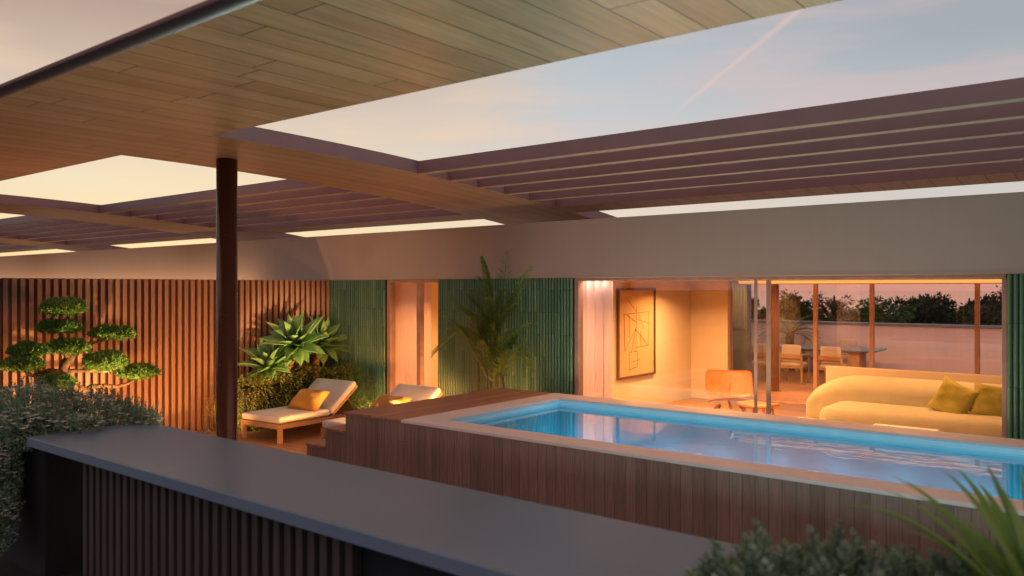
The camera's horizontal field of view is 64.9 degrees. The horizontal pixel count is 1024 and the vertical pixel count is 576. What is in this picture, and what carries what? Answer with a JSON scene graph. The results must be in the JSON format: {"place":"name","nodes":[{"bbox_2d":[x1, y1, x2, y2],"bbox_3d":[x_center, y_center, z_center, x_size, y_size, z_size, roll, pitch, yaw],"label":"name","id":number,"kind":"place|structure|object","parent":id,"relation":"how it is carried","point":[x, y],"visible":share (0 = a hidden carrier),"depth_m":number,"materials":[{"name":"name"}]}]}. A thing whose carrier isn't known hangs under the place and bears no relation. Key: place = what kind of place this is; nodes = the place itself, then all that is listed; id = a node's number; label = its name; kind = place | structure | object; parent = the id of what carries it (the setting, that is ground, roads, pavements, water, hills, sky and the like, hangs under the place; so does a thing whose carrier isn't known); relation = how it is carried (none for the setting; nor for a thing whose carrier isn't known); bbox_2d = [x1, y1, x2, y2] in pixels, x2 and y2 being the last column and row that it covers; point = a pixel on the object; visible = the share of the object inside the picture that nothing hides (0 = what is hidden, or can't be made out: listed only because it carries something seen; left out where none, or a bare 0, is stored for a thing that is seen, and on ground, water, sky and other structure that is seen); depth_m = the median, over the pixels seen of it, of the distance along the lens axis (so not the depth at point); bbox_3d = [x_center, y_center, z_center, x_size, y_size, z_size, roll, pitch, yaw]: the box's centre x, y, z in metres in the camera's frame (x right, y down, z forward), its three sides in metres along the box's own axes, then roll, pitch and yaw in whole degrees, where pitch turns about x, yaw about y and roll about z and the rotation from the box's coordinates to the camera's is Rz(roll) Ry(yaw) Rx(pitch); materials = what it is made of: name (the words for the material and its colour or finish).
{"place":"outdoors","nodes":[
{"label":"outdoors","id":0,"kind":"place"},
{"bbox_2d":[0,556,82,575],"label":"bar paving","id":1,"kind":"structure","parent":0,"point":[8,568],"depth_m":6.24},
{"bbox_2d":[0,417,109,575],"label":"planter","id":2,"kind":"object","parent":1,"relation":"on","point":[49,542],"visible":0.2,"depth_m":6.18,"materials":[{"name":"black metal"}]},
{"bbox_2d":[0,374,164,556],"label":"flowering bush","id":3,"kind":"object","parent":2,"relation":"in","point":[48,410],"visible":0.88,"depth_m":6.25,"materials":[{"name":"green plant"}]},
{"bbox_2d":[27,422,788,575],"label":"bar counter","id":4,"kind":"object","parent":1,"relation":"on","point":[160,500],"visible":0.98,"depth_m":4.28,"materials":[{"name":"stone"}]},
{"bbox_3d":[1.816,1.680,2.261,1.780,1.040,1.200,0,0,39],"label":"planter","id":5,"kind":"object","parent":1,"relation":"on","visible":0},
{"bbox_2d":[681,517,1005,575],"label":"grey shrub","id":6,"kind":"object","parent":5,"relation":"in","point":[817,558],"visible":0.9,"depth_m":2.53,"materials":[{"name":"green plant"}]},
{"bbox_2d":[853,462,1023,575],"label":"yucca","id":7,"kind":"object","parent":5,"relation":"on","point":[1007,530],"visible":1,"depth_m":2.44,"materials":[{"name":"green plant"}]},
{"bbox_2d":[193,422,322,454],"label":"terrace floor","id":8,"kind":"structure","parent":0,"point":[296,439],"depth_m":11.86,"materials":[{"name":"brown wood"}]},
{"bbox_2d":[0,278,329,430],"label":"slatted fence","id":9,"kind":"object","parent":8,"relation":"on","point":[172,322],"visible":0.42,"depth_m":12.10,"materials":[{"name":"brown wood"}]},
{"bbox_2d":[202,395,215,429],"bbox_3d":[-4.594,1.920,12.285,0.094,0.561,0.257,0,0,39],"label":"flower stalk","id":10,"kind":"object","parent":8,"relation":"on","point":[207,414],"visible":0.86,"depth_m":12.28,"materials":[{"name":"plant"}]},
{"bbox_2d":[241,378,358,443],"bbox_3d":[-3.142,1.826,12.301,0.870,0.748,1.720,0,0,35],"label":"sun lounger","id":11,"kind":"object","parent":8,"relation":"on","point":[279,419],"visible":0.77,"depth_m":11.94,"materials":[{"name":"beige fabric"}]},
{"bbox_2d":[287,389,329,411],"bbox_3d":[-3.083,1.700,12.206,0.620,0.315,0.341,0,0,33],"label":"cushion","id":12,"kind":"object","parent":11,"relation":"on","point":[308,399],"visible":0.97,"depth_m":12.11,"materials":[{"name":"orange fabric"}]},
{"bbox_2d":[238,362,376,434],"bbox_3d":[-3.407,1.732,12.879,1.410,1.034,2.363,0,0,39],"label":"hedge","id":13,"kind":"object","parent":8,"relation":"on","point":[275,394],"visible":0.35,"depth_m":12.78,"materials":[{"name":"green plant"}]},
{"bbox_2d":[238,337,297,384],"bbox_3d":[-3.897,1.343,12.749,0.978,1.114,1.008,0,0,39],"label":"agave","id":14,"kind":"object","parent":13,"relation":"on","point":[263,355],"visible":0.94,"depth_m":12.68,"materials":[{"name":"green plant"}]},
{"bbox_2d":[258,310,327,379],"bbox_3d":[-3.509,1.133,12.979,1.079,1.551,1.018,0,0,7],"label":"agave","id":15,"kind":"object","parent":13,"relation":"on","point":[295,334],"visible":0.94,"depth_m":12.93,"materials":[{"name":"green plant"}]},
{"bbox_2d":[308,314,352,377],"bbox_3d":[-3.165,1.175,13.576,0.956,1.468,0.982,0,0,39],"label":"agave","id":16,"kind":"object","parent":13,"relation":"on","point":[330,344],"visible":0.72,"depth_m":13.57,"materials":[{"name":"green plant"}]},
{"bbox_2d":[321,384,442,439],"bbox_3d":[-1.764,1.826,11.524,0.870,0.748,1.720,0,0,39],"label":"sun lounger","id":17,"kind":"object","parent":8,"relation":"on","point":[415,392],"visible":0.16,"depth_m":11.75,"materials":[{"name":"fabric"}]},
{"bbox_2d":[370,394,411,407],"bbox_3d":[-1.766,1.700,11.514,0.631,0.315,0.349,0,0,39],"label":"cushion","id":18,"kind":"object","parent":17,"relation":"on","point":[383,400],"visible":0.45,"depth_m":11.49,"materials":[{"name":"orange fabric"}]},
{"bbox_2d":[430,250,536,390],"bbox_3d":[-0.393,0.840,11.399,0.652,2.722,1.958,0,0,-41],"label":"bamboo palm","id":19,"kind":"object","parent":8,"relation":"on","point":[492,308],"visible":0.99,"depth_m":11.26,"materials":[{"name":"plant"}]},
{"bbox_2d":[0,192,1023,439],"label":"house","id":20,"kind":"structure","parent":8,"relation":"on","point":[690,268],"depth_m":11.43,"materials":[{"name":"paint"}]},
{"bbox_2d":[395,282,416,386],"bbox_3d":[-1.810,1.025,13.416,0.840,2.310,0.064,0,0,39],"label":"curtain","id":21,"kind":"object","parent":20,"relation":"hanging from","point":[405,333],"visible":0.39,"depth_m":13.36,"materials":[{"name":"fabric"}]},
{"bbox_2d":[387,279,437,394],"bbox_3d":[-1.559,1.031,12.985,1.206,2.330,0.120,0,0,39],"label":"bedroom window","id":22,"kind":"structure","parent":20,"relation":"in","point":[390,283],"depth_m":13.27,"materials":[{"name":"brown wood"}]},
{"bbox_2d":[424,282,430,386],"bbox_3d":[-1.384,1.025,13.100,0.200,2.310,0.061,0,0,39],"label":"curtain","id":23,"kind":"object","parent":20,"relation":"hanging from","point":[427,333],"visible":0.52,"depth_m":13.09,"materials":[{"name":"fabric"}]},
{"bbox_2d":[583,281,612,398],"bbox_3d":[1.120,1.025,11.092,0.560,2.310,0.141,0,0,39],"label":"curtain","id":24,"kind":"object","parent":20,"relation":"hanging from","point":[597,334],"visible":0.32,"depth_m":11.03,"materials":[{"name":"fabric"}]},
{"bbox_2d":[616,288,655,379],"bbox_3d":[2.236,0.796,14.438,0.050,1.583,1.325,0,0,39],"label":"framed drawing","id":25,"kind":"object","parent":20,"relation":"attached to","point":[635,332],"visible":1,"depth_m":14.41,"materials":[{"name":"beige paper"}]},
{"bbox_2d":[575,274,1006,437],"bbox_3d":[2.868,1.031,9.454,5.065,2.330,0.120,0,0,39],"label":"sliding window","id":26,"kind":"structure","parent":20,"relation":"in","point":[578,281],"depth_m":9.38,"materials":[{"name":"brown metal"}]},
{"bbox_2d":[731,279,1001,404],"bbox_3d":[7.330,1.026,13.724,7.653,2.340,0.120,0,0,39],"label":"rear window","id":27,"kind":"structure","parent":20,"relation":"in","point":[815,285],"depth_m":14.42,"materials":[{"name":"brown wood"}]},
{"bbox_2d":[305,388,1023,575],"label":"swimming pool","id":28,"kind":"structure","parent":8,"relation":"on","point":[439,440],"depth_m":6.87,"materials":[{"name":"wood"}]},
{"bbox_2d":[466,404,1023,498],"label":"pool water","id":29,"kind":"structure","parent":28,"relation":"in","point":[913,463],"depth_m":7.26,"materials":[{"name":"blue liquid"}]},
{"bbox_2d":[0,0,1023,440],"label":"pergola roof","id":30,"kind":"structure","parent":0,"point":[210,82],"depth_m":7.34,"materials":[{"name":"paint"}]},
{"bbox_2d":[0,0,1023,290],"label":"sky","id":31,"kind":"structure","parent":0,"point":[844,50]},
{"bbox_2d":[665,397,805,416],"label":"indoor floor","id":32,"kind":"structure","parent":0,"point":[791,410],"depth_m":14.93,"materials":[{"name":"brown wood"}]},
{"bbox_2d":[705,370,752,411],"bbox_3d":[3.570,1.789,13.210,0.760,0.830,0.748,0,0,11],"label":"lounge chair","id":33,"kind":"object","parent":32,"relation":"on","point":[730,385],"visible":0.88,"depth_m":13.44,"materials":[{"name":"orange leather"}]},
{"bbox_2d":[737,400,779,414],"bbox_3d":[3.823,1.985,12.492,0.400,0.426,0.520,0,0,-41],"label":"footstool","id":34,"kind":"object","parent":32,"relation":"on","point":[750,404],"visible":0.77,"depth_m":12.43,"materials":[{"name":"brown wood"}]},
{"bbox_2d":[806,375,1001,436],"bbox_3d":[6.069,1.770,11.308,4.010,0.820,1.650,0,0,39],"label":"sofa","id":35,"kind":"object","parent":32,"relation":"on","point":[871,400],"visible":0.63,"depth_m":11.53,"materials":[{"name":"fabric"}]},
{"bbox_2d":[925,375,979,413],"bbox_3d":[6.071,1.540,11.091,0.305,0.645,0.678,0,0,-39],"label":"cushion","id":36,"kind":"object","parent":35,"relation":"on","point":[951,396],"visible":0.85,"depth_m":11.02,"materials":[{"name":"yellow fabric"}]},
{"bbox_2d":[970,381,1001,415],"bbox_3d":[6.463,1.540,10.830,0.528,0.524,0.325,0,0,39],"label":"cushion","id":37,"kind":"object","parent":35,"relation":"on","point":[988,401],"visible":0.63,"depth_m":10.79,"materials":[{"name":"yellow fabric"}]},
{"bbox_2d":[874,423,939,430],"bbox_3d":[4.849,1.972,10.010,0.760,0.444,0.520,0,0,39],"label":"coffee table","id":38,"kind":"object","parent":32,"relation":"on","point":[907,427],"visible":0.17,"depth_m":10.11,"materials":[{"name":"white paint"}]},
{"bbox_2d":[826,366,1001,383],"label":"wall","id":39,"kind":"structure","parent":32,"relation":"on","point":[834,372],"depth_m":12.79,"materials":[{"name":"paint"}]},
{"bbox_2d":[751,298,764,318],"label":"tree","id":40,"kind":"object","parent":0,"point":[752,307],"visible":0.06,"depth_m":36.90,"materials":[{"name":"green plant"}]},
{"bbox_2d":[771,280,780,391],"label":"column","id":41,"kind":"structure","parent":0,"point":[774,337],"depth_m":17.17,"materials":[{"name":"brown wood"}]},
{"bbox_2d":[753,289,812,320],"bbox_3d":[11.545,4.620,34.140,2.887,9.179,2.708,0,0,39],"label":"tree","id":42,"kind":"object","parent":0,"point":[788,310],"visible":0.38,"depth_m":33.60,"materials":[{"name":"green plant"}]},
{"bbox_2d":[743,366,824,402],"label":"terrace floor","id":43,"kind":"structure","parent":0,"point":[792,389],"depth_m":18.03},
{"bbox_2d":[731,281,750,371],"bbox_3d":[4.851,0.994,18.016,0.920,2.412,0.280,0,0,39],"label":"ribbed screen","id":44,"kind":"object","parent":43,"relation":"on","point":[741,326],"visible":0.2,"depth_m":17.73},
{"bbox_2d":[751,343,765,366],"bbox_3d":[5.988,1.758,19.297,0.576,0.885,0.560,0,0,39],"label":"dining chair","id":45,"kind":"object","parent":43,"relation":"on","point":[761,354],"visible":0.23,"depth_m":19.07,"materials":[{"name":"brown wood"}]},
{"bbox_2d":[764,337,784,371],"bbox_3d":[7.107,1.758,21.550,0.576,0.885,0.560,0,0,39],"label":"dining chair","id":46,"kind":"object","parent":43,"relation":"on","point":[781,340],"visible":0.13,"depth_m":21.61,"materials":[{"name":"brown wood"}]},
{"bbox_2d":[758,315,826,370],"bbox_3d":[7.385,1.463,21.471,1.850,1.473,1.794,0,0,39],"label":"cycad","id":47,"kind":"object","parent":43,"relation":"on","point":[789,337],"visible":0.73,"depth_m":21.38,"materials":[{"name":"green plant"}]},
{"bbox_2d":[779,345,810,383],"bbox_3d":[6.590,1.758,18.817,0.576,0.885,0.560,0,0,39],"label":"dining chair","id":48,"kind":"object","parent":43,"relation":"on","point":[791,356],"visible":1,"depth_m":18.64,"materials":[{"name":"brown wood"}]},
{"bbox_2d":[796,338,823,372],"bbox_3d":[7.779,1.758,21.014,0.576,0.885,0.560,0,0,39],"label":"dining chair","id":49,"kind":"object","parent":43,"relation":"on","point":[807,341],"visible":0.4,"depth_m":21.12,"materials":[{"name":"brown wood"}]},
{"bbox_2d":[751,342,886,367],"bbox_3d":[7.091,1.820,20.118,4.000,0.760,1.040,0,0,39],"label":"dining table","id":50,"kind":"object","parent":43,"relation":"on","point":[857,357],"visible":0.38,"depth_m":19.03,"materials":[{"name":"stone"}]},
{"bbox_2d":[818,346,849,384],"bbox_3d":[7.278,1.758,18.268,0.576,0.885,0.560,0,0,39],"label":"dining chair","id":51,"kind":"object","parent":43,"relation":"on","point":[829,356],"visible":0.82,"depth_m":18.11,"materials":[{"name":"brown wood"}]},
{"bbox_2d":[839,339,856,361],"bbox_3d":[8.475,1.758,20.459,0.576,0.885,0.560,0,0,39],"label":"dining chair","id":52,"kind":"object","parent":43,"relation":"on","point":[848,342],"visible":0.21,"depth_m":20.57,"materials":[{"name":"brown wood"}]},
{"bbox_2d":[751,319,1001,375],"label":"parapet wall","id":53,"kind":"structure","parent":43,"relation":"on","point":[949,348],"depth_m":20.07,"materials":[{"name":"paint"}]},
{"bbox_2d":[793,299,830,320],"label":"tree","id":54,"kind":"object","parent":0,"point":[821,317],"visible":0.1,"depth_m":35.32,"materials":[{"name":"green plant"}]},
{"bbox_2d":[809,291,854,321],"bbox_3d":[14.720,4.629,37.047,2.511,9.165,2.254,0,0,39],"label":"tree","id":55,"kind":"object","parent":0,"point":[833,306],"visible":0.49,"depth_m":36.45,"materials":[{"name":"green plant"}]},
{"bbox_2d":[827,309,859,321],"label":"tree","id":56,"kind":"object","parent":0,"point":[840,315],"visible":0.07,"depth_m":32.60,"materials":[{"name":"green plant"}]},
{"bbox_2d":[841,299,868,321],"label":"tree","id":57,"kind":"object","parent":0,"point":[848,314],"visible":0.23,"depth_m":27.02,"materials":[{"name":"green plant"}]},
{"bbox_2d":[751,290,1001,319],"bbox_3d":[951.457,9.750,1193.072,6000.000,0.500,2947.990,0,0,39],"label":"sky","id":58,"kind":"structure","parent":0,"point":[963,297],"depth_m":1020.84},
{"bbox_2d":[850,296,916,322],"bbox_3d":[12.087,4.713,26.265,2.076,8.984,1.659,0,0,39],"label":"tree","id":59,"kind":"object","parent":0,"point":[880,317],"visible":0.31,"depth_m":25.96,"materials":[{"name":"green plant"}]},
{"bbox_2d":[884,295,943,323],"bbox_3d":[18.257,4.766,36.566,3.008,8.894,2.189,0,0,39],"label":"tree","id":60,"kind":"object","parent":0,"point":[921,310],"visible":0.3,"depth_m":36.25,"materials":[{"name":"green plant"}]},
{"bbox_2d":[892,291,952,316],"bbox_3d":[19.590,4.674,38.014,3.358,9.073,2.498,0,0,39],"label":"tree","id":61,"kind":"object","parent":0,"point":[939,299],"visible":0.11,"depth_m":37.58,"materials":[{"name":"green plant"}]},
{"bbox_2d":[919,304,970,324],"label":"tree","id":62,"kind":"object","parent":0,"point":[946,315],"visible":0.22,"depth_m":35.48,"materials":[{"name":"green plant"}]},
{"bbox_2d":[940,296,994,324],"bbox_3d":[20.991,4.776,36.818,2.392,8.855,2.781,0,0,-27],"label":"tree","id":63,"kind":"object","parent":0,"point":[953,305],"visible":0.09,"depth_m":36.55,"materials":[{"name":"green plant"}]},
{"bbox_2d":[959,285,1001,325],"bbox_3d":[15.567,4.533,25.906,2.498,9.348,2.330,0,0,39],"label":"tree","id":64,"kind":"object","parent":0,"point":[988,319],"visible":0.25,"depth_m":25.70,"materials":[{"name":"green plant"}]},
{"bbox_2d":[964,293,997,322],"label":"tree","id":65,"kind":"object","parent":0,"point":[984,302],"visible":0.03,"depth_m":36.32,"materials":[{"name":"green plant"}]},
{"bbox_3d":[-5.838,2.130,10.603,0.850,0.140,1.300,0,0,39],"label":"planter","id":66,"kind":"object","parent":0,"visible":0},
{"bbox_2d":[0,295,161,415],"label":"cloud pruned tree","id":67,"kind":"object","parent":66,"relation":"in","point":[24,357],"visible":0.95,"depth_m":10.44,"materials":[{"name":"green plant"}]}
]}

